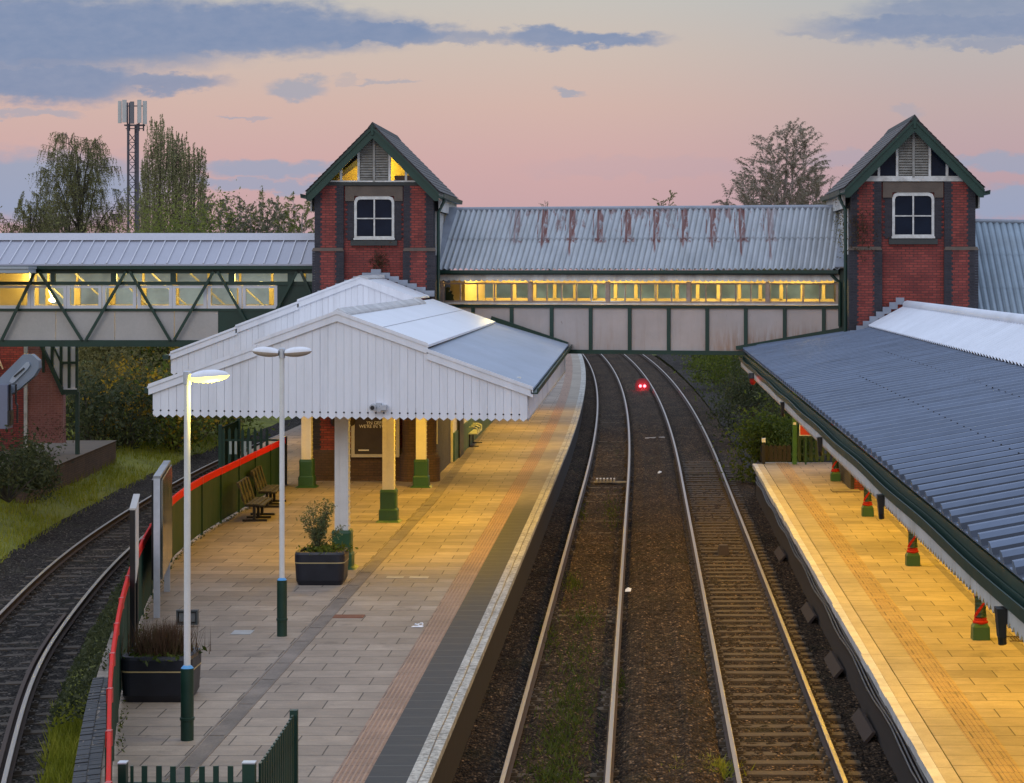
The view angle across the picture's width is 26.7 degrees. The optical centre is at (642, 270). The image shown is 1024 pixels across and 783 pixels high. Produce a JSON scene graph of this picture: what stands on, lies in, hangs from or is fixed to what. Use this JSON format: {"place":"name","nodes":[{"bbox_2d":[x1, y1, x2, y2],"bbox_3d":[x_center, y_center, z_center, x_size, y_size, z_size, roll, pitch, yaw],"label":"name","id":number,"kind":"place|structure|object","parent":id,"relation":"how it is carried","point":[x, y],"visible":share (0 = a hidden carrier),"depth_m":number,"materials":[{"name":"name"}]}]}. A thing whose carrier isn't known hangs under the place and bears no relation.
{"place":"outdoors","nodes":[
{"label":"outdoors","id":0,"kind":"place"},
{"bbox_2d":[0,347,295,782],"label":"embankment","id":1,"kind":"structure","parent":0,"point":[267,422],"depth_m":69.32,"materials":[{"name":"green plant"}]},
{"bbox_2d":[0,347,23,450],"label":"lit wall","id":2,"kind":"structure","parent":1,"relation":"on","point":[10,357],"depth_m":74.40,"materials":[{"name":"red brick"}]},
{"bbox_2d":[0,354,41,428],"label":"metal hood","id":3,"kind":"object","parent":1,"relation":"on","point":[22,371],"visible":1,"depth_m":60.00,"materials":[{"name":"grey paint"}]},
{"bbox_2d":[0,427,67,493],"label":"bramble bush","id":4,"kind":"object","parent":1,"relation":"on","point":[33,485],"visible":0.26,"depth_m":63.15,"materials":[{"name":"green plant"}]},
{"bbox_2d":[0,187,68,232],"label":"birch tree","id":5,"kind":"object","parent":1,"relation":"on","point":[32,226],"visible":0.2,"depth_m":105.57,"materials":[{"name":"green plant"}]},
{"bbox_2d":[0,423,73,502],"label":"bramble bush","id":6,"kind":"object","parent":1,"relation":"on","point":[7,472],"visible":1,"depth_m":59.87,"materials":[{"name":"green plant"}]},
{"bbox_2d":[0,440,116,468],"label":"terrace","id":7,"kind":"structure","parent":1,"relation":"on","point":[86,446],"depth_m":75.37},
{"bbox_2d":[24,347,79,453],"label":"stair wing","id":8,"kind":"structure","parent":7,"relation":"on","point":[51,385],"depth_m":73.00,"materials":[{"name":"brick"}]},
{"bbox_2d":[34,682,89,782],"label":"grass","id":9,"kind":"structure","parent":1,"relation":"on","point":[68,740],"depth_m":33.28,"materials":[{"name":"plant"}]},
{"bbox_2d":[16,441,115,503],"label":"garden wall","id":10,"kind":"structure","parent":1,"relation":"on","point":[88,462],"depth_m":73.07,"materials":[{"name":"brown brick"}]},
{"bbox_2d":[25,132,136,376],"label":"birch tree","id":11,"kind":"object","parent":1,"relation":"on","point":[76,193],"visible":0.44,"depth_m":111.38,"materials":[{"name":"green plant"}]},
{"bbox_2d":[44,219,155,397],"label":"tall shrub","id":12,"kind":"object","parent":1,"relation":"on","point":[105,347],"visible":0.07,"depth_m":99.75,"materials":[{"name":"green plant"}]},
{"bbox_2d":[66,355,152,448],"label":"bramble bush","id":13,"kind":"object","parent":1,"relation":"on","point":[92,407],"visible":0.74,"depth_m":81.60,"materials":[{"name":"green plant"}]},
{"bbox_2d":[66,347,162,438],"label":"bramble bush","id":14,"kind":"object","parent":1,"relation":"on","point":[110,375],"visible":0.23,"depth_m":87.96,"materials":[{"name":"green plant"}]},
{"bbox_2d":[67,347,164,401],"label":"bramble bush","id":15,"kind":"object","parent":1,"relation":"on","point":[87,354],"visible":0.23,"depth_m":97.38,"materials":[{"name":"green plant"}]},
{"bbox_2d":[0,407,259,562],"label":"grass","id":16,"kind":"structure","parent":1,"relation":"on","point":[110,472],"depth_m":70.21,"materials":[{"name":"plant"}]},
{"bbox_2d":[80,354,183,452],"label":"gorse bush","id":17,"kind":"object","parent":1,"relation":"on","point":[134,436],"visible":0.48,"depth_m":83.80,"materials":[{"name":"green plant"}]},
{"bbox_2d":[118,100,146,232],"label":"antenna mast","id":18,"kind":"object","parent":1,"relation":"on","point":[123,105],"visible":0.52,"depth_m":139.59,"materials":[{"name":"metal"}]},
{"bbox_2d":[90,347,176,426],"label":"gorse bush","id":19,"kind":"object","parent":1,"relation":"on","point":[135,365],"visible":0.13,"depth_m":91.66,"materials":[{"name":"green plant"}]},
{"bbox_2d":[80,167,208,370],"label":"tall shrub","id":20,"kind":"object","parent":1,"relation":"on","point":[159,208],"visible":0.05,"depth_m":108.03,"materials":[{"name":"green plant"}]},
{"bbox_2d":[132,158,157,232],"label":"poplar tree","id":21,"kind":"object","parent":1,"relation":"on","point":[144,178],"visible":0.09,"depth_m":155.77,"materials":[{"name":"green plant"}]},
{"bbox_2d":[120,347,178,386],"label":"gorse bush","id":22,"kind":"object","parent":1,"relation":"on","point":[144,350],"visible":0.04,"depth_m":103.83,"materials":[{"name":"green plant"}]},
{"bbox_2d":[0,416,300,782],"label":"gravel bed","id":23,"kind":"object","parent":1,"relation":"on","point":[18,566],"visible":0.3,"depth_m":52.08,"materials":[{"name":"gravel"}]},
{"bbox_2d":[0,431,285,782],"bbox_3d":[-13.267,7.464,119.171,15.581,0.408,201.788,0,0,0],"label":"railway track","id":24,"kind":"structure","parent":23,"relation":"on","point":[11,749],"depth_m":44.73,"materials":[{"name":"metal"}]},
{"bbox_2d":[139,114,182,232],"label":"poplar tree","id":25,"kind":"object","parent":1,"relation":"on","point":[159,166],"visible":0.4,"depth_m":149.76,"materials":[{"name":"green plant"}]},
{"bbox_2d":[150,126,199,231],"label":"poplar tree","id":26,"kind":"object","parent":1,"relation":"on","point":[179,161],"visible":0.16,"depth_m":152.72,"materials":[{"name":"green plant"}]},
{"bbox_2d":[91,184,260,232],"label":"tall shrub","id":27,"kind":"object","parent":1,"relation":"on","point":[179,225],"visible":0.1,"depth_m":109.42,"materials":[{"name":"green plant"}]},
{"bbox_2d":[114,348,263,453],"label":"gorse bush","id":28,"kind":"object","parent":1,"relation":"on","point":[173,440],"visible":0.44,"depth_m":85.51,"materials":[{"name":"green plant"}]},
{"bbox_2d":[171,142,212,232],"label":"poplar tree","id":29,"kind":"object","parent":1,"relation":"on","point":[194,173],"visible":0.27,"depth_m":149.68,"materials":[{"name":"green plant"}]},
{"bbox_2d":[137,356,259,446],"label":"gorse bush","id":30,"kind":"object","parent":1,"relation":"on","point":[203,428],"visible":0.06,"depth_m":89.81,"materials":[{"name":"green plant"}]},
{"bbox_2d":[167,179,267,232],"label":"tall shrub","id":31,"kind":"object","parent":1,"relation":"on","point":[218,211],"visible":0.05,"depth_m":111.60,"materials":[{"name":"green plant"}]},
{"bbox_2d":[185,193,249,232],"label":"sapling","id":32,"kind":"object","parent":1,"relation":"on","point":[219,213],"visible":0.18,"depth_m":111.89,"materials":[{"name":"green plant"}]},
{"bbox_2d":[152,347,296,438],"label":"gorse bush","id":33,"kind":"object","parent":1,"relation":"on","point":[234,420],"visible":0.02,"depth_m":93.77,"materials":[{"name":"green plant"}]},
{"bbox_2d":[230,195,281,232],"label":"sapling","id":34,"kind":"object","parent":1,"relation":"on","point":[257,229],"visible":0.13,"depth_m":113.85,"materials":[{"name":"green plant"}]},
{"bbox_2d":[244,185,297,232],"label":"sapling","id":35,"kind":"object","parent":1,"relation":"on","point":[260,194],"visible":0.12,"depth_m":115.87,"materials":[{"name":"green plant"}]},
{"bbox_2d":[260,197,310,232],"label":"sapling","id":36,"kind":"object","parent":1,"relation":"on","point":[277,208],"visible":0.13,"depth_m":113.77,"materials":[{"name":"green plant"}]},
{"bbox_2d":[273,191,313,232],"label":"sapling","id":37,"kind":"object","parent":1,"relation":"on","point":[291,228],"visible":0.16,"depth_m":112.89,"materials":[{"name":"green plant"}]},
{"bbox_2d":[0,0,1023,269],"label":"sky","id":38,"kind":"structure","parent":0,"point":[508,103],"materials":[{"name":"pink"}]},
{"bbox_2d":[369,354,995,782],"bbox_3d":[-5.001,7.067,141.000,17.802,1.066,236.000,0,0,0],"label":"track bed","id":39,"kind":"object","parent":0,"point":[666,713],"visible":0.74,"depth_m":44.40,"materials":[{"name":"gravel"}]},
{"bbox_2d":[72,275,585,782],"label":"platform","id":40,"kind":"structure","parent":39,"relation":"on","point":[349,689],"depth_m":44.59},
{"bbox_2d":[48,560,129,726],"bbox_3d":[-10.384,6.367,43.458,1.414,1.795,19.300,0,0,-7],"label":"creeper","id":41,"kind":"object","parent":40,"relation":"on","point":[92,645],"visible":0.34,"depth_m":36.67,"materials":[{"name":"green plant"}]},
{"bbox_2d":[129,494,139,648],"bbox_3d":[-8.480,5.103,35.899,0.115,2.513,2.331,0,0,-12],"label":"sign board","id":42,"kind":"object","parent":40,"relation":"on","point":[134,534],"visible":0.84,"depth_m":34.77,"materials":[{"name":"black paint"}]},
{"bbox_2d":[121,647,200,701],"bbox_3d":[-7.170,6.025,32.050,1.060,0.670,0.900,0,0,0],"label":"planter","id":43,"kind":"object","parent":40,"relation":"on","point":[155,681],"visible":0.68,"depth_m":31.61,"materials":[{"name":"black plastic"}]},
{"bbox_2d":[123,645,207,666],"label":"herbs","id":44,"kind":"object","parent":43,"relation":"in","point":[134,654],"visible":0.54,"depth_m":31.77,"materials":[{"name":"green plant"}]},
{"bbox_2d":[121,616,210,657],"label":"ornamental grass","id":45,"kind":"object","parent":43,"relation":"in","point":[163,641],"depth_m":31.98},
{"bbox_2d":[151,460,171,617],"bbox_3d":[-9.160,5.063,41.000,0.205,2.593,3.292,0,0,-9],"label":"poster board","id":46,"kind":"object","parent":40,"relation":"on","point":[161,519],"visible":1,"depth_m":39.51,"materials":[{"name":"metal"}]},
{"bbox_2d":[117,760,256,782],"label":"platform gate","id":47,"kind":"structure","parent":40,"relation":"on","point":[248,771],"depth_m":21.89,"materials":[{"name":"metal"}]},
{"bbox_2d":[176,609,198,624],"bbox_3d":[-8.127,6.210,38.400,0.380,0.300,0.120,0,0,0],"label":"ground floodlight","id":48,"kind":"object","parent":40,"relation":"on","point":[180,613],"visible":0.62,"depth_m":38.37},
{"bbox_2d":[116,495,265,751],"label":"weeds","id":49,"kind":"object","parent":40,"relation":"on","point":[119,729],"visible":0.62,"depth_m":40.46,"materials":[{"name":"green plant"}]},
{"bbox_2d":[105,436,286,782],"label":"platform fence","id":50,"kind":"object","parent":40,"relation":"on","point":[215,496],"visible":0.67,"depth_m":48.93,"materials":[{"name":"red metal"}]},
{"bbox_2d":[180,370,228,740],"bbox_3d":[-5.929,3.851,29.125,0.675,5.018,0.200,0,0,0],"label":"lamp post","id":51,"kind":"object","parent":40,"relation":"on","point":[187,718],"visible":1,"depth_m":29.08,"materials":[{"name":"metal"}]},
{"bbox_2d":[218,418,278,468],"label":"fence","id":52,"kind":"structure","parent":40,"relation":"on","point":[231,444],"depth_m":66.50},
{"bbox_2d":[236,477,274,521],"bbox_3d":[-9.922,5.865,55.204,0.762,0.990,1.700,0,0,-2],"label":"platform bench","id":53,"kind":"object","parent":40,"relation":"on","point":[258,502],"visible":1,"depth_m":55.00,"materials":[{"name":"brown wood"}]},
{"bbox_2d":[250,465,285,507],"bbox_3d":[-10.156,5.865,58.404,0.762,0.990,1.700,0,0,-2],"label":"platform bench","id":54,"kind":"object","parent":40,"relation":"on","point":[268,490],"visible":0.83,"depth_m":58.17,"materials":[{"name":"brown wood"}]},
{"bbox_2d":[256,709,297,782],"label":"gate leaf","id":55,"kind":"object","parent":40,"relation":"on","point":[278,762],"visible":1,"depth_m":23.48,"materials":[{"name":"green paint"}]},
{"bbox_2d":[252,347,311,636],"bbox_3d":[-6.273,3.843,37.412,1.050,5.034,0.200,0,0,0],"label":"lamp post","id":56,"kind":"object","parent":40,"relation":"on","point":[281,618],"visible":1,"depth_m":37.37,"materials":[{"name":"metal"}]},
{"bbox_2d":[295,416,318,487],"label":"canopy column","id":57,"kind":"structure","parent":40,"relation":"on","point":[307,477],"depth_m":63.05,"materials":[{"name":"beige paint"}]},
{"bbox_2d":[295,547,348,584],"bbox_3d":[-6.529,6.025,43.800,1.020,0.670,0.850,0,0,0],"label":"planter","id":58,"kind":"object","parent":40,"relation":"on","point":[323,568],"visible":0.94,"depth_m":43.39,"materials":[{"name":"black plastic"}]},
{"bbox_2d":[296,498,344,545],"bbox_3d":[-6.540,5.192,43.777,1.047,1.146,0.837,0,0,0],"label":"leggy shrub","id":59,"kind":"object","parent":58,"relation":"on","point":[318,534],"visible":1,"depth_m":43.74,"materials":[{"name":"green plant"}]},
{"bbox_2d":[296,542,357,554],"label":"herbs","id":60,"kind":"object","parent":58,"relation":"in","point":[326,547],"visible":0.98,"depth_m":43.72,"materials":[{"name":"green plant"}]},
{"bbox_2d":[332,417,358,569],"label":"canopy column","id":61,"kind":"structure","parent":40,"relation":"on","point":[342,471],"depth_m":45.84,"materials":[{"name":"metal"}]},
{"bbox_2d":[300,122,462,481],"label":"lift tower","id":62,"kind":"structure","parent":40,"relation":"on","point":[371,188],"depth_m":65.20,"materials":[{"name":"red brick"}]},
{"bbox_2d":[0,233,314,346],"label":"footbridge","id":63,"kind":"object","parent":62,"relation":"attached to","point":[129,289],"visible":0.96,"depth_m":66.97,"materials":[{"name":"green paint"}]},
{"bbox_2d":[0,285,30,308],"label":"window","id":64,"kind":"structure","parent":63,"relation":"in","point":[28,306],"depth_m":66.94,"materials":[{"name":"white plastic"}]},
{"bbox_2d":[0,266,36,272],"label":"stair canopy","id":65,"kind":"object","parent":63,"relation":"attached to","point":[17,269],"visible":1,"depth_m":65.70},
{"bbox_2d":[31,285,66,308],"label":"window","id":66,"kind":"structure","parent":63,"relation":"in","point":[33,306],"depth_m":66.94,"materials":[{"name":"white plastic"}]},
{"bbox_2d":[67,285,101,308],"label":"window","id":67,"kind":"structure","parent":63,"relation":"in","point":[69,306],"depth_m":66.94,"materials":[{"name":"white plastic"}]},
{"bbox_2d":[102,285,136,308],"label":"window","id":68,"kind":"structure","parent":63,"relation":"in","point":[134,306],"depth_m":66.94,"materials":[{"name":"white plastic"}]},
{"bbox_2d":[137,285,172,308],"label":"window","id":69,"kind":"structure","parent":63,"relation":"in","point":[139,306],"depth_m":66.94,"materials":[{"name":"white plastic"}]},
{"bbox_2d":[172,285,206,308],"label":"window","id":70,"kind":"structure","parent":63,"relation":"in","point":[174,306],"depth_m":66.94,"materials":[{"name":"white plastic"}]},
{"bbox_2d":[207,285,241,308],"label":"window","id":71,"kind":"structure","parent":63,"relation":"in","point":[209,306],"depth_m":66.93,"materials":[{"name":"white plastic"}]},
{"bbox_2d":[242,285,276,308],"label":"window","id":72,"kind":"structure","parent":63,"relation":"in","point":[244,306],"depth_m":66.94,"materials":[{"name":"white plastic"}]},
{"bbox_2d":[353,196,394,239],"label":"window","id":73,"kind":"structure","parent":62,"relation":"in","point":[373,215],"depth_m":65.29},
{"bbox_2d":[351,417,399,456],"bbox_3d":[-8.072,4.675,64.990,1.451,1.930,0.120,0,0,0],"label":"poster","id":74,"kind":"object","parent":62,"relation":"attached to","point":[366,437],"visible":0.58,"depth_m":64.98,"materials":[{"name":"brown paper"}]},
{"bbox_2d":[440,205,843,354],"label":"footbridge","id":75,"kind":"object","parent":62,"relation":"attached to","point":[686,310],"visible":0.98,"depth_m":66.00,"materials":[{"name":"green paint"}]},
{"bbox_2d":[375,417,401,522],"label":"canopy column","id":76,"kind":"structure","parent":40,"relation":"on","point":[389,511],"depth_m":54.34,"materials":[{"name":"beige paint"}]},
{"bbox_2d":[410,417,432,487],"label":"canopy column","id":77,"kind":"structure","parent":40,"relation":"on","point":[421,477],"depth_m":63.05,"materials":[{"name":"beige paint"}]},
{"bbox_2d":[451,408,495,461],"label":"station building","id":78,"kind":"structure","parent":40,"relation":"on","point":[461,430],"depth_m":74.06,"materials":[{"name":"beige paint"}]},
{"bbox_2d":[458,408,463,457],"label":"door","id":79,"kind":"structure","parent":78,"relation":"in","point":[460,423],"depth_m":73.65,"materials":[{"name":"black paint"}]},
{"bbox_2d":[493,354,633,782],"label":"railway track","id":80,"kind":"structure","parent":39,"relation":"on","point":[527,699],"depth_m":44.34,"materials":[{"name":"metal"}]},
{"bbox_2d":[514,439,632,782],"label":"weeds","id":81,"kind":"object","parent":39,"relation":"on","point":[545,773],"visible":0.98,"depth_m":35.99,"materials":[{"name":"green plant"}]},
{"bbox_2d":[661,749,754,780],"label":"weeds","id":82,"kind":"object","parent":39,"relation":"on","point":[723,764],"visible":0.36,"depth_m":31.81,"materials":[{"name":"green plant"}]},
{"bbox_2d":[621,354,867,782],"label":"railway track","id":83,"kind":"structure","parent":39,"relation":"on","point":[829,755],"depth_m":42.60,"materials":[{"name":"metal"}]},
{"bbox_2d":[801,602,816,623],"bbox_3d":[3.585,7.400,46.450,0.190,0.200,1.902,0,0,-1],"label":"wooden board","id":84,"kind":"object","parent":39,"relation":"on","point":[808,612],"visible":1,"depth_m":46.28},
{"bbox_2d":[824,651,843,678],"bbox_3d":[3.585,7.400,40.350,0.190,0.200,1.902,0,0,-1],"label":"wooden board","id":85,"kind":"object","parent":39,"relation":"on","point":[835,667],"visible":1,"depth_m":40.18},
{"bbox_2d":[851,708,875,743],"bbox_3d":[3.585,7.400,34.950,0.190,0.200,1.902,0,0,-1],"label":"wooden board","id":86,"kind":"object","parent":39,"relation":"on","point":[866,730],"visible":1,"depth_m":34.80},
{"bbox_2d":[739,300,1023,782],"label":"platform","id":87,"kind":"structure","parent":39,"relation":"on","point":[934,426],"depth_m":35.48,"materials":[{"name":"metal"}]},
{"bbox_2d":[760,445,790,461],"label":"picket fence","id":88,"kind":"object","parent":87,"relation":"on","point":[779,453],"visible":1,"depth_m":70.90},
{"bbox_2d":[792,391,796,463],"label":"sign post","id":89,"kind":"object","parent":87,"relation":"on","point":[794,441],"visible":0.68,"depth_m":70.50,"materials":[{"name":"metal"}]},
{"bbox_2d":[797,432,830,460],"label":"picket fence","id":90,"kind":"object","parent":87,"relation":"on","point":[811,454],"visible":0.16,"depth_m":71.20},
{"bbox_2d":[830,424,840,480],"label":"twisted column","id":91,"kind":"structure","parent":87,"relation":"on","point":[835,474],"depth_m":64.89,"materials":[{"name":"metal"}]},
{"bbox_2d":[756,475,928,782],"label":"platform edge","id":92,"kind":"object","parent":87,"relation":"attached to","point":[885,712],"visible":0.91,"depth_m":36.98,"materials":[{"name":"black paint"}]},
{"bbox_2d":[861,451,873,516],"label":"twisted column","id":93,"kind":"structure","parent":87,"relation":"on","point":[867,509],"depth_m":55.58,"materials":[{"name":"metal"}]},
{"bbox_2d":[820,114,990,489],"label":"lift tower","id":94,"kind":"structure","parent":87,"relation":"on","point":[916,182],"depth_m":62.10,"materials":[{"name":"red brick"}]},
{"bbox_2d":[844,198,883,267],"bbox_3d":[6.329,-1.283,61.940,1.264,2.438,0.366,0,0,0],"label":"wall weed","id":95,"kind":"object","parent":94,"relation":"attached to","point":[858,227],"depth_m":61.94,"materials":[{"name":"green plant"}]},
{"bbox_2d":[892,192,934,237],"bbox_3d":[7.828,-1.595,62.190,1.253,1.329,0.140,0,0,0],"label":"window","id":96,"kind":"structure","parent":94,"relation":"in","point":[912,212],"depth_m":62.20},
{"bbox_2d":[975,219,1023,313],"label":"stair roof","id":97,"kind":"structure","parent":94,"relation":"attached to","point":[999,243],"depth_m":66.40,"materials":[{"name":"grey metal"}]},
{"bbox_2d":[905,530,919,565],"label":"twisted column","id":98,"kind":"structure","parent":87,"relation":"on","point":[912,556],"depth_m":46.29,"materials":[{"name":"metal"}]},
{"bbox_2d":[971,595,989,640],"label":"twisted column","id":99,"kind":"structure","parent":87,"relation":"on","point":[980,629],"depth_m":36.99,"materials":[{"name":"metal"}]},
{"bbox_2d":[994,606,1006,644],"bbox_3d":[2.937,2.913,17.600,0.095,0.307,0.160,0,0,0],"label":"rainwater hopper","id":100,"kind":"object","parent":87,"relation":"attached to","point":[1001,619],"visible":1,"depth_m":17.54,"materials":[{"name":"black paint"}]},
{"bbox_2d":[656,354,831,510],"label":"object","id":101,"kind":"structure","parent":0,"point":[669,359],"depth_m":126.67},
{"bbox_2d":[679,355,739,382],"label":"leafy bush","id":102,"kind":"object","parent":101,"relation":"on","point":[694,365],"visible":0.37,"depth_m":129.70,"materials":[{"name":"green plant"}]},
{"bbox_2d":[674,355,763,404],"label":"leafy bush","id":103,"kind":"object","parent":101,"relation":"on","point":[720,371],"visible":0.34,"depth_m":111.89,"materials":[{"name":"green plant"}]},
{"bbox_2d":[694,355,790,418],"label":"leafy bush","id":104,"kind":"object","parent":101,"relation":"on","point":[738,387],"visible":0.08,"depth_m":99.87,"materials":[{"name":"green plant"}]},
{"bbox_2d":[692,355,797,437],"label":"leafy bush","id":105,"kind":"object","parent":101,"relation":"on","point":[738,399],"visible":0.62,"depth_m":91.69,"materials":[{"name":"green plant"}]},
{"bbox_2d":[710,170,782,390],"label":"birch tree","id":106,"kind":"object","parent":101,"relation":"on","point":[740,199],"visible":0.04,"depth_m":115.08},
{"bbox_2d":[708,382,818,481],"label":"leafy bush","id":107,"kind":"object","parent":101,"relation":"on","point":[766,430],"visible":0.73,"depth_m":75.61,"materials":[{"name":"green plant"}]},
{"bbox_2d":[735,406,826,470],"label":"leafy bush","id":108,"kind":"object","parent":101,"relation":"on","point":[802,446],"visible":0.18,"depth_m":76.40,"materials":[{"name":"green plant"}]},
{"bbox_2d":[734,388,828,460],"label":"leafy bush","id":109,"kind":"object","parent":101,"relation":"on","point":[776,411],"visible":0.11,"depth_m":79.62,"materials":[{"name":"green plant"}]},
{"bbox_2d":[734,117,829,269],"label":"birch tree","id":110,"kind":"object","parent":101,"relation":"on","point":[774,190],"visible":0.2,"depth_m":111.43,"materials":[{"name":"plant"}]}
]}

